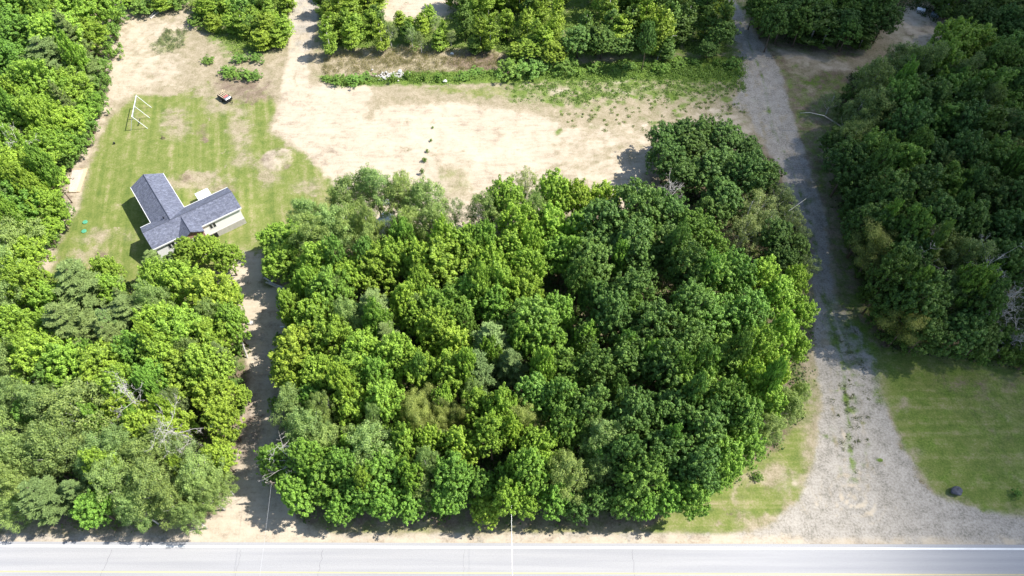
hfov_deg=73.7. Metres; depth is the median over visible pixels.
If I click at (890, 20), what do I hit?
oak tree
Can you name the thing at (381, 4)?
young poplar
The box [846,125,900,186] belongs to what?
oak tree
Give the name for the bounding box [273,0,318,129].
dirt track
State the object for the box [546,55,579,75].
bush
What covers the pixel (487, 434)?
maple tree
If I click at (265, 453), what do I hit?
maple tree
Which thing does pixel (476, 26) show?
young poplar
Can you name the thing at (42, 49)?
pine tree
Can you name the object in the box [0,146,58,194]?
maple tree
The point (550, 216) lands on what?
maple tree
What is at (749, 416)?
oak tree
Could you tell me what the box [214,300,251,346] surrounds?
maple tree
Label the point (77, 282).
tree
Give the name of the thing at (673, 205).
oak tree
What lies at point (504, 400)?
maple tree
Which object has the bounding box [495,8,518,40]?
young poplar
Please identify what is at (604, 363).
oak tree
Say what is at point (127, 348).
maple tree
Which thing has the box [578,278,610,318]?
oak tree
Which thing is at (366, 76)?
bush
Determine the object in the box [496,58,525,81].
bush
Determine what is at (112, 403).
maple tree
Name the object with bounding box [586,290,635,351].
oak tree
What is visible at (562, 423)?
oak tree
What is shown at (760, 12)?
oak tree
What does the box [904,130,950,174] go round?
oak tree
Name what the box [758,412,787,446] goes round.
aspen tree
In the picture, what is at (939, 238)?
young poplar
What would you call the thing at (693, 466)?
oak tree
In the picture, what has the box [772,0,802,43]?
oak tree
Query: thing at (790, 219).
birch tree
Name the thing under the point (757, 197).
birch tree
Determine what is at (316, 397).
aspen tree
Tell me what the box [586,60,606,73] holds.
bush
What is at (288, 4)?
young poplar
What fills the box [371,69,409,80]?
rubble
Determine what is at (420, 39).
birch tree
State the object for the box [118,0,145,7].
young poplar
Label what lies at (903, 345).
bush
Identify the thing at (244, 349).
bare trunk
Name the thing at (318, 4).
young poplar
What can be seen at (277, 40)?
young poplar
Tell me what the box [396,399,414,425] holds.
aspen tree
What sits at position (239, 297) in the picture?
maple tree
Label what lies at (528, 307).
tree
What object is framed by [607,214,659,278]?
oak tree
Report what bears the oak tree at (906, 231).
on the ground at (810, 76)
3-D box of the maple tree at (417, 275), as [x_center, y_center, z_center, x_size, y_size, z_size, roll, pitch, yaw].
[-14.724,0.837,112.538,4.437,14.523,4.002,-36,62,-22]
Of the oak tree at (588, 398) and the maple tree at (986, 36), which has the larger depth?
the maple tree at (986, 36)
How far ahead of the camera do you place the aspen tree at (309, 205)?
122.13 m
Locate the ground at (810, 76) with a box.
[0,0,1023,543]
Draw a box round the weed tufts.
[829,326,874,470]
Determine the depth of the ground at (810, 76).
147.72 m
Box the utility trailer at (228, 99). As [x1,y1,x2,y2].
[217,92,232,102]
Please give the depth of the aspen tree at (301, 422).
94.63 m
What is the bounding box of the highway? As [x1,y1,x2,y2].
[0,541,1023,575]
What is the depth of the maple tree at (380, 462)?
92.18 m
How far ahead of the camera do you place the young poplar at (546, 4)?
163.54 m
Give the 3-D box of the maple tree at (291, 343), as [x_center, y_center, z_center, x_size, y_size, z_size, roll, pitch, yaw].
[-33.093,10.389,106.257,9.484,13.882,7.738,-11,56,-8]
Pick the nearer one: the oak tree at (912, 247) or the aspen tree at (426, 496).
the aspen tree at (426, 496)
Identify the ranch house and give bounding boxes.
[130,173,246,257]
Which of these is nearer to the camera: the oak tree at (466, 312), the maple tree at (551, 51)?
the oak tree at (466, 312)
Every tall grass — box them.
[151,27,188,54]
[317,42,505,78]
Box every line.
[0,545,1023,549]
[0,571,1023,574]
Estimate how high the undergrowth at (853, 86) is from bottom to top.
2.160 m
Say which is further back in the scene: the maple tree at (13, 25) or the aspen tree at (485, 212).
the maple tree at (13, 25)
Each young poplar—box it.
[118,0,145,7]
[145,0,173,11]
[203,12,222,32]
[217,0,235,17]
[221,11,236,33]
[230,10,253,35]
[238,22,252,38]
[243,4,261,17]
[248,28,272,50]
[251,12,281,32]
[255,11,271,28]
[260,7,274,18]
[262,0,278,15]
[267,25,289,47]
[272,13,295,37]
[276,0,297,12]
[311,0,329,14]
[318,11,340,41]
[318,19,337,56]
[320,1,334,20]
[325,11,341,35]
[330,0,349,16]
[337,7,358,39]
[339,0,363,21]
[340,20,362,51]
[344,0,363,16]
[348,12,366,42]
[360,0,378,12]
[360,8,377,34]
[365,0,387,9]
[368,2,385,24]
[371,18,391,52]
[393,10,407,30]
[400,21,416,43]
[403,16,417,30]
[414,12,430,36]
[421,3,437,28]
[430,28,449,51]
[438,19,448,41]
[444,0,454,6]
[449,0,467,9]
[453,0,473,40]
[467,34,481,54]
[468,0,480,21]
[469,0,486,15]
[470,13,489,50]
[472,11,487,33]
[479,0,498,20]
[480,17,499,51]
[495,0,509,9]
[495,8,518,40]
[505,41,522,61]
[510,0,523,7]
[513,0,524,10]
[518,0,533,17]
[518,6,534,37]
[527,15,541,42]
[531,0,548,24]
[533,0,552,18]
[535,25,554,53]
[547,0,565,29]
[547,12,561,44]
[576,10,593,41]
[585,22,607,55]
[590,0,602,14]
[593,0,620,24]
[600,5,620,29]
[610,13,634,44]
[618,0,630,13]
[621,3,640,41]
[630,0,643,25]
[633,0,658,39]
[647,13,667,57]
[648,4,676,47]
[651,0,663,15]
[656,36,675,59]
[659,0,682,39]
[660,18,679,46]
[670,13,691,43]
[673,0,683,7]
[678,0,698,38]
[695,0,716,22]
[695,8,718,39]
[707,0,726,14]
[711,0,735,43]
[795,0,837,45]
[812,15,840,49]
[831,0,847,16]
[850,22,876,50]
[857,0,883,24]
[859,2,884,44]
[902,83,949,138]
[921,218,956,264]
[926,0,958,10]
[932,0,965,19]
[939,216,981,257]
[940,75,984,139]
[950,105,1009,168]
[975,0,1013,18]
[1000,0,1023,13]
[1010,223,1023,245]
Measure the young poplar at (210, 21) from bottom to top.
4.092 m
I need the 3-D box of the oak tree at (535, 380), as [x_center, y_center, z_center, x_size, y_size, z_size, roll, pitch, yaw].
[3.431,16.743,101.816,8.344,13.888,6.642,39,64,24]
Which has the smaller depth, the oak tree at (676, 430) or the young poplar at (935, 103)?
the oak tree at (676, 430)
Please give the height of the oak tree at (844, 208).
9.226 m
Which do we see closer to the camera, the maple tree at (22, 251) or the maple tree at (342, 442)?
the maple tree at (342, 442)
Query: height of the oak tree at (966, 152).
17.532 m
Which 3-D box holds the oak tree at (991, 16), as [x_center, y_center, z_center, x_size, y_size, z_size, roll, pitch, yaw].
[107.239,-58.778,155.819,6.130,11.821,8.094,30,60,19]
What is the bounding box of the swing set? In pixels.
[131,95,151,127]
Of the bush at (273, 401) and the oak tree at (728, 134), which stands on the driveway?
the bush at (273, 401)
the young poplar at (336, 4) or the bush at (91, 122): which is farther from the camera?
the young poplar at (336, 4)
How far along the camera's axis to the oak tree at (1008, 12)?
153.31 m
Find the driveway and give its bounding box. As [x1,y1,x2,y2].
[185,250,322,540]
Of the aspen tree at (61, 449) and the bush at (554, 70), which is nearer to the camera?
the aspen tree at (61, 449)
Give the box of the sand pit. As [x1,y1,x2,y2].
[68,168,86,192]
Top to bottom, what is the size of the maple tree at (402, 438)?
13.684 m
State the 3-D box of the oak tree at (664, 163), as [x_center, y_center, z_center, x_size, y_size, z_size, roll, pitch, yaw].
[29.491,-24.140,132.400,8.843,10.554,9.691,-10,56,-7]
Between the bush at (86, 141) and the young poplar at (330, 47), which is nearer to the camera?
the bush at (86, 141)
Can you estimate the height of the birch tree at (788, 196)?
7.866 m
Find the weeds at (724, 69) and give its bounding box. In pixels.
[319,56,749,87]
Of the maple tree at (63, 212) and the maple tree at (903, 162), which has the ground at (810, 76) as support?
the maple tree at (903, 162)
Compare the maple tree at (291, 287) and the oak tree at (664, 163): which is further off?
the oak tree at (664, 163)
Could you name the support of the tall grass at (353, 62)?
on the ground at (810, 76)
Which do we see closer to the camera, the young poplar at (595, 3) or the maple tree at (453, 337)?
the maple tree at (453, 337)
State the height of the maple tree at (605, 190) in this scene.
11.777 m
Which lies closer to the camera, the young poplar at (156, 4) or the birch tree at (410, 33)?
the birch tree at (410, 33)
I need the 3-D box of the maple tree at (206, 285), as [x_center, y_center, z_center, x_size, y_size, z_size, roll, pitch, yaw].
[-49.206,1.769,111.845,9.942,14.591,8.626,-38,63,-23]
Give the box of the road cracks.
[100,550,634,575]
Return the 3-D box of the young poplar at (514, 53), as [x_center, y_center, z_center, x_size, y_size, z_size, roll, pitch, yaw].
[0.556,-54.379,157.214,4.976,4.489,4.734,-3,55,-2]
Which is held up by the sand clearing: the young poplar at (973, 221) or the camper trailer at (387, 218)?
the camper trailer at (387, 218)
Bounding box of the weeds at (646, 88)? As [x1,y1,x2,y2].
[503,69,747,105]
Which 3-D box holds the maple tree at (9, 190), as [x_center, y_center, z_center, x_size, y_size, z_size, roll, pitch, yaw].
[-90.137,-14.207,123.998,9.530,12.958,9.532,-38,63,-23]
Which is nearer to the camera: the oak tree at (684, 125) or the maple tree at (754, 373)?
the maple tree at (754, 373)
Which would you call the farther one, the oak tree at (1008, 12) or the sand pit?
the oak tree at (1008, 12)
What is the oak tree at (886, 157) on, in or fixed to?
on the ground at (810, 76)
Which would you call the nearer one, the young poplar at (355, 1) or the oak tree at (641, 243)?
the oak tree at (641, 243)
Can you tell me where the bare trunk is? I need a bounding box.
[237,335,247,357]
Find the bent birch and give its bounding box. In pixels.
[806,112,840,125]
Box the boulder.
[950,486,962,495]
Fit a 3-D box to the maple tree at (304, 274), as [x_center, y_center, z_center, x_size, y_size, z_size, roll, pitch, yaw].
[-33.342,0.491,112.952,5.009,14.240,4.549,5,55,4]
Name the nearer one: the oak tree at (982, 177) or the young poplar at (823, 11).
the oak tree at (982, 177)
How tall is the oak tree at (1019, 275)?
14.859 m
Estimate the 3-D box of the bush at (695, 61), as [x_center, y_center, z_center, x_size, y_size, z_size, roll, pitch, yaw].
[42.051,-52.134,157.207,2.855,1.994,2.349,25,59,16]
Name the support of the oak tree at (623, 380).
on the ground at (810, 76)
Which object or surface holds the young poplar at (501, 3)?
on the ground at (810, 76)
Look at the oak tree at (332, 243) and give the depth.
110.41 m
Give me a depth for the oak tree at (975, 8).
154.76 m
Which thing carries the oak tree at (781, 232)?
on the ground at (810, 76)
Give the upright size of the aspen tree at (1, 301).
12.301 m
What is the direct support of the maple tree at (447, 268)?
on the ground at (810, 76)
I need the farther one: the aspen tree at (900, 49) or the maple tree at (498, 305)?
the aspen tree at (900, 49)
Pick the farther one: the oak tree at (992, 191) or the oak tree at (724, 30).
the oak tree at (724, 30)
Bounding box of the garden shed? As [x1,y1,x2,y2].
[195,188,210,199]
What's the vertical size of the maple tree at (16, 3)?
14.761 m
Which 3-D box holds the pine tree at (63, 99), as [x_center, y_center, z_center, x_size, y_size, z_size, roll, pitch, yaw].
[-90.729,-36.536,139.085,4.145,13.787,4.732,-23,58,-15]
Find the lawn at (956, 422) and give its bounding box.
[48,80,1023,519]
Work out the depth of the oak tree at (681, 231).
108.89 m
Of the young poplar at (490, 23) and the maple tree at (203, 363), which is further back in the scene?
the young poplar at (490, 23)
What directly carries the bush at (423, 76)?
on the ground at (810, 76)
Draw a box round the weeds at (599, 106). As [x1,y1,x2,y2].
[560,88,744,132]
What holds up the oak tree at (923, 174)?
on the ground at (810, 76)
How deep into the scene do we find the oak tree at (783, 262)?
117.00 m
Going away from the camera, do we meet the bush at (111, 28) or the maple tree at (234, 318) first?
the maple tree at (234, 318)
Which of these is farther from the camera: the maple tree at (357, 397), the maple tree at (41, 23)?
the maple tree at (41, 23)
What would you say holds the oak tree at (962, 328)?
on the ground at (810, 76)
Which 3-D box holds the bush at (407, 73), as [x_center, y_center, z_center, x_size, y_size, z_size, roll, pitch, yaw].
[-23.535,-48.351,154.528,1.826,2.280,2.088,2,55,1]
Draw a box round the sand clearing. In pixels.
[275,82,744,228]
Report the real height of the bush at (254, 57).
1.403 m
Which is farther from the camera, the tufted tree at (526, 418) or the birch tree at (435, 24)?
the birch tree at (435, 24)
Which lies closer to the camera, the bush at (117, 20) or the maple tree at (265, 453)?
the maple tree at (265, 453)
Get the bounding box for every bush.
[38,229,60,247]
[52,220,70,234]
[56,153,78,169]
[60,142,87,164]
[63,198,75,213]
[73,126,95,147]
[78,114,100,133]
[84,73,112,96]
[86,96,111,116]
[90,55,112,75]
[92,90,109,103]
[94,39,124,58]
[96,71,110,86]
[103,21,121,40]
[104,6,129,23]
[128,0,154,15]
[160,0,190,10]
[186,11,205,29]
[200,54,214,64]
[212,0,221,14]
[217,64,234,78]
[224,0,256,11]
[225,66,242,79]
[226,376,243,394]
[229,52,248,63]
[232,342,245,356]
[234,403,246,414]
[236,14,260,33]
[236,68,252,81]
[244,51,264,63]
[247,69,262,80]
[248,0,273,10]
[261,477,275,485]
[267,396,277,413]
[272,332,285,346]
[320,74,331,82]
[328,73,344,86]
[345,73,362,87]
[359,70,376,82]
[388,74,397,83]
[404,70,411,78]
[421,72,428,78]
[434,72,441,80]
[453,70,470,80]
[467,65,485,75]
[493,68,507,76]
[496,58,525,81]
[514,55,551,79]
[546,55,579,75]
[547,62,563,75]
[557,49,574,62]
[571,66,586,75]
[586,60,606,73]
[607,63,620,74]
[615,58,636,70]
[648,60,670,73]
[670,55,689,68]
[687,58,699,65]
[712,58,723,64]
[723,56,742,71]
[750,471,763,481]
[757,29,776,38]
[787,25,807,39]
[831,178,853,194]
[833,103,850,123]
[839,85,858,102]
[842,229,863,248]
[846,258,868,277]
[855,281,876,303]
[863,306,885,328]
[874,326,898,347]
[896,339,918,356]
[920,341,938,356]
[942,344,967,362]
[968,349,992,366]
[992,344,1018,366]
[993,322,1013,344]
[1002,326,1023,354]
[1008,346,1023,375]
[1011,488,1022,499]
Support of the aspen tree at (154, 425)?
on the ground at (810, 76)
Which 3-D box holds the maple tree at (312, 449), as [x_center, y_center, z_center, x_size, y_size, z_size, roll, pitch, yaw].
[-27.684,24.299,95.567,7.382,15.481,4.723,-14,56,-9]
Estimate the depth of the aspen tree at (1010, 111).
130.14 m
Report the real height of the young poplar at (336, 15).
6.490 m
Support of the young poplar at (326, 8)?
on the ground at (810, 76)
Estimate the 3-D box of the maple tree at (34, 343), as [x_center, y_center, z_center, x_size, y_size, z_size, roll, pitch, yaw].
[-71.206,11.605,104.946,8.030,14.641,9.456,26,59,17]
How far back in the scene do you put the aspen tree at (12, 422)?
97.06 m
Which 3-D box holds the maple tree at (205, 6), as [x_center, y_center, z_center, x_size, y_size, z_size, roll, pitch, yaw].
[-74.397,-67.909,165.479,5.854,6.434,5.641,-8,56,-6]
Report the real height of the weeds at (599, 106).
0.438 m
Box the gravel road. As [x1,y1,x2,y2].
[728,0,1023,544]
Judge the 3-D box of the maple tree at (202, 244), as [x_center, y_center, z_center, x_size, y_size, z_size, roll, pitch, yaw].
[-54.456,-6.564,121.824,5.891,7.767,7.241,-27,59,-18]
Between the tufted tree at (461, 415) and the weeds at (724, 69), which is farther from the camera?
the weeds at (724, 69)
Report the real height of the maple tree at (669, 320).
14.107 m
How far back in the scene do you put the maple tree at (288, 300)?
107.80 m
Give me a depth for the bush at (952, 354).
112.22 m
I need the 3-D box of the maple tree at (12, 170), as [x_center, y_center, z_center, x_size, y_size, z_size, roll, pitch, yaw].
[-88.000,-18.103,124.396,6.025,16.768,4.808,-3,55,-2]
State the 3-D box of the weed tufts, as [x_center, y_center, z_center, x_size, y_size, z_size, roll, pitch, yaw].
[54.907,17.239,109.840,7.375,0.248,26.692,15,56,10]
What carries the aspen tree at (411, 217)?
on the ground at (810, 76)
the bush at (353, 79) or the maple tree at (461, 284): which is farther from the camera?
the bush at (353, 79)
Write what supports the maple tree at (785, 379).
on the ground at (810, 76)
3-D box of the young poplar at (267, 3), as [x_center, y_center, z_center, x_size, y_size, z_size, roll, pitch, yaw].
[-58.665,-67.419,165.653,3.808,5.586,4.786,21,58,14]
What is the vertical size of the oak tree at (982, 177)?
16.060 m
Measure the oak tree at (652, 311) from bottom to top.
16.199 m
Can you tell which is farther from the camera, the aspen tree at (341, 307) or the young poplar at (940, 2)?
the young poplar at (940, 2)
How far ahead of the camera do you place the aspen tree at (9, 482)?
92.28 m
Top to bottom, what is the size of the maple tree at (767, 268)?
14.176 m
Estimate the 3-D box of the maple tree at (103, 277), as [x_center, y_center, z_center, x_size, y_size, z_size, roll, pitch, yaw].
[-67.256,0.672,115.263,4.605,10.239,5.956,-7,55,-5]
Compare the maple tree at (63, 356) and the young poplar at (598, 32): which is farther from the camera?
the young poplar at (598, 32)
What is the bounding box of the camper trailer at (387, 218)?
[374,212,394,235]
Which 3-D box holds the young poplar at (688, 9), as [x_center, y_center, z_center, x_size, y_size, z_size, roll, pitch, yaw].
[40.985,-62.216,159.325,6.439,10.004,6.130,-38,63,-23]
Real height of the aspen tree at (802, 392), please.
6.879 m
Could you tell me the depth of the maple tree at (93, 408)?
96.16 m
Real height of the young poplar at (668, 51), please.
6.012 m
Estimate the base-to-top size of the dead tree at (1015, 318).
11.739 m
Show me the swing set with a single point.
(133, 114)
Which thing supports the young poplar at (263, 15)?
on the ground at (810, 76)
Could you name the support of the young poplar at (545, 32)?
on the ground at (810, 76)
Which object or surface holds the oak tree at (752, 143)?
on the ground at (810, 76)
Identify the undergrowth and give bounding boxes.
[0,10,94,242]
[0,276,250,532]
[184,0,291,54]
[264,220,818,529]
[321,0,736,55]
[645,133,807,264]
[747,0,983,45]
[828,65,1023,366]
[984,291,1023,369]
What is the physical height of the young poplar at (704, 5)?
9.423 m
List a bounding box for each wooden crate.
[916,7,925,13]
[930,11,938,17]
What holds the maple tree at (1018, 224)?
on the ground at (810, 76)
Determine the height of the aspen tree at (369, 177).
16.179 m
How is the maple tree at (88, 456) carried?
on the ground at (810, 76)
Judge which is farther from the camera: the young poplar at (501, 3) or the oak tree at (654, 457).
the young poplar at (501, 3)
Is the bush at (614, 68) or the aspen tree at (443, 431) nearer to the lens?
the aspen tree at (443, 431)
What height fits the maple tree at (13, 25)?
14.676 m
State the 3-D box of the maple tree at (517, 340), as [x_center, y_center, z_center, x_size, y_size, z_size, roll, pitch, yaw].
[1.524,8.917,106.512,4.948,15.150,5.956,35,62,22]
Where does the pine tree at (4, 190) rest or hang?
on the ground at (810, 76)
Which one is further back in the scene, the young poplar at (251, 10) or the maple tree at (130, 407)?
the young poplar at (251, 10)
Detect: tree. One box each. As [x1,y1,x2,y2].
[0,0,26,17]
[0,7,49,51]
[0,38,37,82]
[0,58,74,103]
[0,73,31,123]
[0,87,26,129]
[0,101,17,130]
[0,120,31,164]
[0,122,26,141]
[0,122,39,150]
[0,141,17,195]
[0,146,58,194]
[0,153,47,195]
[0,177,40,225]
[0,187,24,212]
[0,194,27,232]
[0,208,45,261]
[0,244,19,282]
[0,255,57,305]
[0,274,34,329]
[0,289,29,308]
[0,304,42,343]
[0,336,34,384]
[0,374,38,425]
[0,404,28,436]
[0,431,54,481]
[0,459,26,499]
[0,462,39,507]
[0,488,38,534]
[1,344,35,378]
[2,235,56,273]
[5,327,73,384]
[6,87,64,133]
[6,327,66,382]
[10,399,42,430]
[11,0,66,31]
[11,379,73,431]
[13,474,73,527]
[14,93,62,130]
[17,126,77,160]
[18,35,84,75]
[18,185,66,222]
[20,226,48,257]
[20,416,87,476]
[22,139,72,202]
[24,279,72,313]
[25,0,56,22]
[25,7,85,53]
[25,451,69,479]
[27,362,70,393]
[32,216,64,240]
[33,377,116,457]
[34,306,54,338]
[40,166,69,194]
[40,300,98,348]
[41,338,99,387]
[43,64,94,116]
[43,100,85,141]
[43,408,74,438]
[47,79,77,119]
[47,205,73,227]
[49,0,115,21]
[50,256,124,317]
[52,8,93,55]
[52,126,83,154]
[55,28,90,72]
[59,50,102,84]
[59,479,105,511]
[68,488,119,529]
[71,100,97,119]
[72,15,110,56]
[72,88,101,116]
[72,430,139,484]
[75,337,127,400]
[75,398,118,436]
[77,337,102,366]
[77,445,125,486]
[83,453,136,515]
[85,0,127,25]
[86,252,127,279]
[92,321,134,350]
[92,362,148,405]
[94,308,129,336]
[95,272,126,301]
[99,390,147,425]
[100,418,143,472]
[104,371,160,425]
[106,294,176,334]
[106,362,146,401]
[110,329,154,370]
[112,287,132,296]
[115,490,159,533]
[116,430,187,481]
[119,403,158,446]
[120,403,149,430]
[127,356,171,401]
[129,299,174,343]
[129,456,183,524]
[130,367,175,412]
[131,277,176,316]
[132,319,162,360]
[133,256,181,304]
[136,325,184,379]
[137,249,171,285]
[142,421,185,454]
[146,386,190,412]
[146,391,181,417]
[146,396,211,458]
[149,403,199,442]
[150,302,216,361]
[150,478,202,530]
[155,256,201,307]
[158,345,212,400]
[162,432,205,473]
[164,453,191,477]
[166,251,180,266]
[168,500,208,535]
[172,235,202,268]
[173,334,208,359]
[174,449,226,502]
[179,474,231,514]
[180,267,239,317]
[180,342,235,390]
[186,316,234,354]
[191,0,216,14]
[191,233,220,265]
[191,371,240,414]
[194,296,228,339]
[197,437,241,477]
[200,398,246,444]
[206,465,239,497]
[208,240,245,275]
[211,341,245,377]
[214,281,244,308]
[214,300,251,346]
[232,384,251,406]
[253,442,296,479]
[254,221,284,253]
[257,431,303,480]
[260,242,301,283]
[264,218,312,273]
[267,323,327,375]
[268,382,307,430]
[269,350,303,387]
[274,467,305,498]
[276,287,301,326]
[276,472,325,517]
[280,406,337,453]
[281,437,332,475]
[282,371,315,397]
[285,280,309,307]
[286,197,320,225]
[288,209,340,263]
[290,288,332,339]
[292,263,322,297]
[295,240,335,280]
[296,382,333,414]
[298,352,340,397]
[301,346,320,375]
[304,264,357,320]
[304,390,340,423]
[304,450,352,505]
[307,202,354,251]
[307,421,348,456]
[311,312,353,358]
[321,232,351,269]
[322,491,356,527]
[324,170,378,217]
[324,348,381,404]
[325,358,359,404]
[325,442,364,493]
[326,199,374,254]
[328,274,345,303]
[330,294,366,335]
[331,256,370,302]
[331,383,370,433]
[338,431,364,456]
[341,326,378,367]
[341,419,394,470]
[342,480,376,514]
[345,301,362,329]
[350,239,402,296]
[351,222,385,264]
[352,162,397,219]
[352,235,378,270]
[352,464,374,492]
[354,199,384,242]
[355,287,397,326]
[355,354,399,395]
[356,377,407,430]
[361,295,394,336]
[362,440,407,497]
[363,482,403,521]
[364,402,385,440]
[370,331,414,383]
[374,320,410,355]
[375,168,420,216]
[377,234,411,283]
[381,21,397,47]
[382,204,427,244]
[383,450,400,487]
[387,278,423,329]
[387,353,403,386]
[388,215,417,252]
[389,418,420,463]
[392,487,427,525]
[394,345,441,392]
[395,404,413,429]
[396,385,432,419]
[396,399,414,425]
[397,292,433,340]
[397,459,428,494]
[399,468,437,512]
[401,237,436,281]
[402,174,449,224]
[402,293,420,326]
[404,28,418,45]
[405,395,440,445]
[406,267,439,299]
[408,262,430,294]
[410,232,473,293]
[412,348,430,388]
[413,31,426,53]
[413,305,457,355]
[413,444,440,477]
[414,202,448,241]
[415,422,447,460]
[418,282,474,328]
[418,381,457,424]
[426,212,456,274]
[427,323,474,361]
[428,14,441,28]
[428,450,473,502]
[428,482,467,515]
[431,347,475,402]
[431,383,453,412]
[432,400,462,429]
[434,265,452,289]
[435,429,453,457]
[437,220,460,235]
[437,424,479,464]
[443,197,468,225]
[445,32,457,45]
[447,220,486,268]
[448,399,474,429]
[451,268,492,319]
[455,304,480,335]
[455,341,479,384]
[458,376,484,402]
[459,385,496,430]
[463,320,515,377]
[463,348,500,393]
[464,258,490,321]
[466,189,506,238]
[466,465,498,506]
[468,218,498,256]
[468,412,513,460]
[469,494,502,530]
[474,242,509,282]
[476,281,511,324]
[479,334,502,365]
[480,398,506,430]
[482,174,526,221]
[484,254,518,310]
[486,382,520,431]
[490,348,530,390]
[492,461,510,489]
[492,475,526,516]
[494,200,544,240]
[494,228,534,267]
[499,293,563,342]
[499,411,524,450]
[501,452,523,483]
[504,266,546,318]
[506,264,520,296]
[507,317,536,362]
[509,397,543,435]
[509,446,553,495]
[510,244,547,288]
[510,370,556,423]
[510,488,540,520]
[511,166,538,198]
[514,423,559,462]
[515,33,544,58]
[520,220,545,255]
[521,188,547,226]
[522,311,569,371]
[526,345,557,381]
[526,379,550,421]
[527,201,573,247]
[533,167,578,215]
[535,449,553,477]
[535,479,573,521]
[538,39,568,62]
[540,233,577,283]
[540,375,580,417]
[541,289,578,334]
[543,447,588,504]
[544,402,582,452]
[548,343,591,392]
[553,235,581,269]
[557,207,596,244]
[560,177,596,213]
[561,24,595,57]
[561,236,618,298]
[561,490,591,524]
[564,255,596,311]
[565,318,599,356]
[565,379,613,435]
[568,197,629,254]
[570,319,600,354]
[571,419,591,452]
[575,343,619,397]
[577,415,626,469]
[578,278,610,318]
[579,452,619,488]
[582,441,612,467]
[582,482,613,516]
[585,25,619,58]
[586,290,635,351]
[591,179,621,216]
[603,334,652,389]
[603,434,646,481]
[604,267,661,318]
[606,234,631,276]
[606,372,628,411]
[606,385,663,442]
[606,481,642,519]
[607,176,665,232]
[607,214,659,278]
[608,30,636,56]
[611,328,637,372]
[612,453,672,507]
[618,296,683,350]
[621,287,643,324]
[628,424,691,478]
[630,491,663,521]
[632,409,652,436]
[632,449,665,488]
[634,215,655,241]
[634,221,701,280]
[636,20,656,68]
[637,336,700,399]
[638,338,665,388]
[642,187,689,236]
[643,386,694,433]
[644,120,681,160]
[645,138,687,183]
[649,307,671,329]
[650,476,682,518]
[661,155,707,199]
[661,217,691,288]
[661,277,716,339]
[661,347,696,388]
[661,423,683,454]
[662,241,713,298]
[663,168,682,198]
[663,316,714,360]
[668,116,698,148]
[668,127,718,161]
[668,470,711,521]
[670,365,722,418]
[670,441,722,497]
[675,207,719,249]
[675,402,733,460]
[681,371,708,409]
[684,254,735,302]
[685,146,740,194]
[689,244,721,293]
[689,341,722,383]
[691,195,733,228]
[692,0,721,13]
[692,114,718,143]
[692,291,744,341]
[693,317,705,347]
[695,37,721,58]
[698,176,747,219]
[700,117,748,161]
[700,231,734,255]
[700,392,730,431]
[703,467,733,494]
[705,18,741,47]
[705,431,746,488]
[707,331,744,381]
[708,373,747,420]
[715,244,757,304]
[719,271,744,300]
[720,327,756,380]
[722,287,774,332]
[722,392,764,441]
[724,149,770,199]
[724,212,765,253]
[724,423,742,440]
[726,135,763,168]
[726,377,745,391]
[731,355,765,401]
[735,430,768,470]
[740,188,779,227]
[741,157,786,199]
[743,0,764,29]
[744,254,781,291]
[745,207,782,238]
[747,321,779,366]
[749,0,780,38]
[751,384,789,419]
[755,216,793,259]
[755,355,790,393]
[756,274,798,319]
[758,353,791,386]
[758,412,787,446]
[759,3,788,51]
[762,306,799,358]
[764,182,798,212]
[767,243,802,277]
[771,386,805,429]
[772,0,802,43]
[777,204,806,233]
[778,330,813,363]
[779,232,812,264]
[779,292,820,329]
[783,0,815,18]
[783,4,822,46]
[784,263,812,294]
[788,254,821,275]
[790,381,812,404]
[791,223,812,242]
[808,0,829,18]
[817,125,849,160]
[817,136,870,196]
[818,90,843,115]
[826,0,836,14]
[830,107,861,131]
[831,17,862,51]
[832,7,864,47]
[833,119,875,150]
[834,0,857,5]
[834,0,864,23]
[835,158,886,207]
[838,196,866,227]
[840,200,899,258]
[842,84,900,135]
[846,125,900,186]
[847,215,901,278]
[852,55,896,110]
[856,167,919,215]
[858,136,899,185]
[860,0,898,22]
[861,242,919,314]
[862,95,888,132]
[866,290,919,330]
[867,197,904,240]
[871,245,898,282]
[872,0,905,43]
[872,233,936,289]
[873,307,931,346]
[875,141,930,202]
[877,73,923,131]
[880,209,936,261]
[881,265,935,330]
[881,267,954,332]
[883,41,918,72]
[884,40,951,84]
[884,97,936,142]
[887,161,948,211]
[888,53,919,92]
[889,201,935,247]
[897,47,943,79]
[897,309,955,356]
[900,72,959,117]
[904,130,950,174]
[905,124,934,166]
[906,100,973,140]
[910,189,968,243]
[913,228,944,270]
[915,180,937,200]
[916,223,959,270]
[924,33,966,79]
[926,16,983,60]
[927,231,1000,283]
[928,151,962,180]
[929,269,980,315]
[931,61,988,107]
[931,159,976,213]
[933,188,973,225]
[934,306,988,355]
[939,199,992,252]
[940,261,1002,317]
[942,96,993,150]
[943,51,986,84]
[945,128,992,173]
[947,275,1011,339]
[954,0,992,25]
[956,163,992,204]
[957,63,1023,107]
[961,20,999,57]
[963,322,1004,357]
[964,161,1013,214]
[966,130,1022,193]
[966,237,1023,286]
[971,7,1001,31]
[971,206,1023,249]
[972,36,1022,79]
[974,103,1021,142]
[974,235,1022,302]
[975,79,1007,120]
[984,175,1023,236]
[988,1,1023,45]
[988,269,1023,325]
[989,29,1023,69]
[991,19,1023,43]
[991,247,1020,281]
[995,108,1023,145]
[995,146,1023,183]
[996,207,1023,251]
[996,241,1023,295]
[997,309,1023,350]
[998,100,1023,135]
[1005,67,1023,109]
[1006,8,1023,35]
[1006,66,1023,100]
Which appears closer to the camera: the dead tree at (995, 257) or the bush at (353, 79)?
the dead tree at (995, 257)

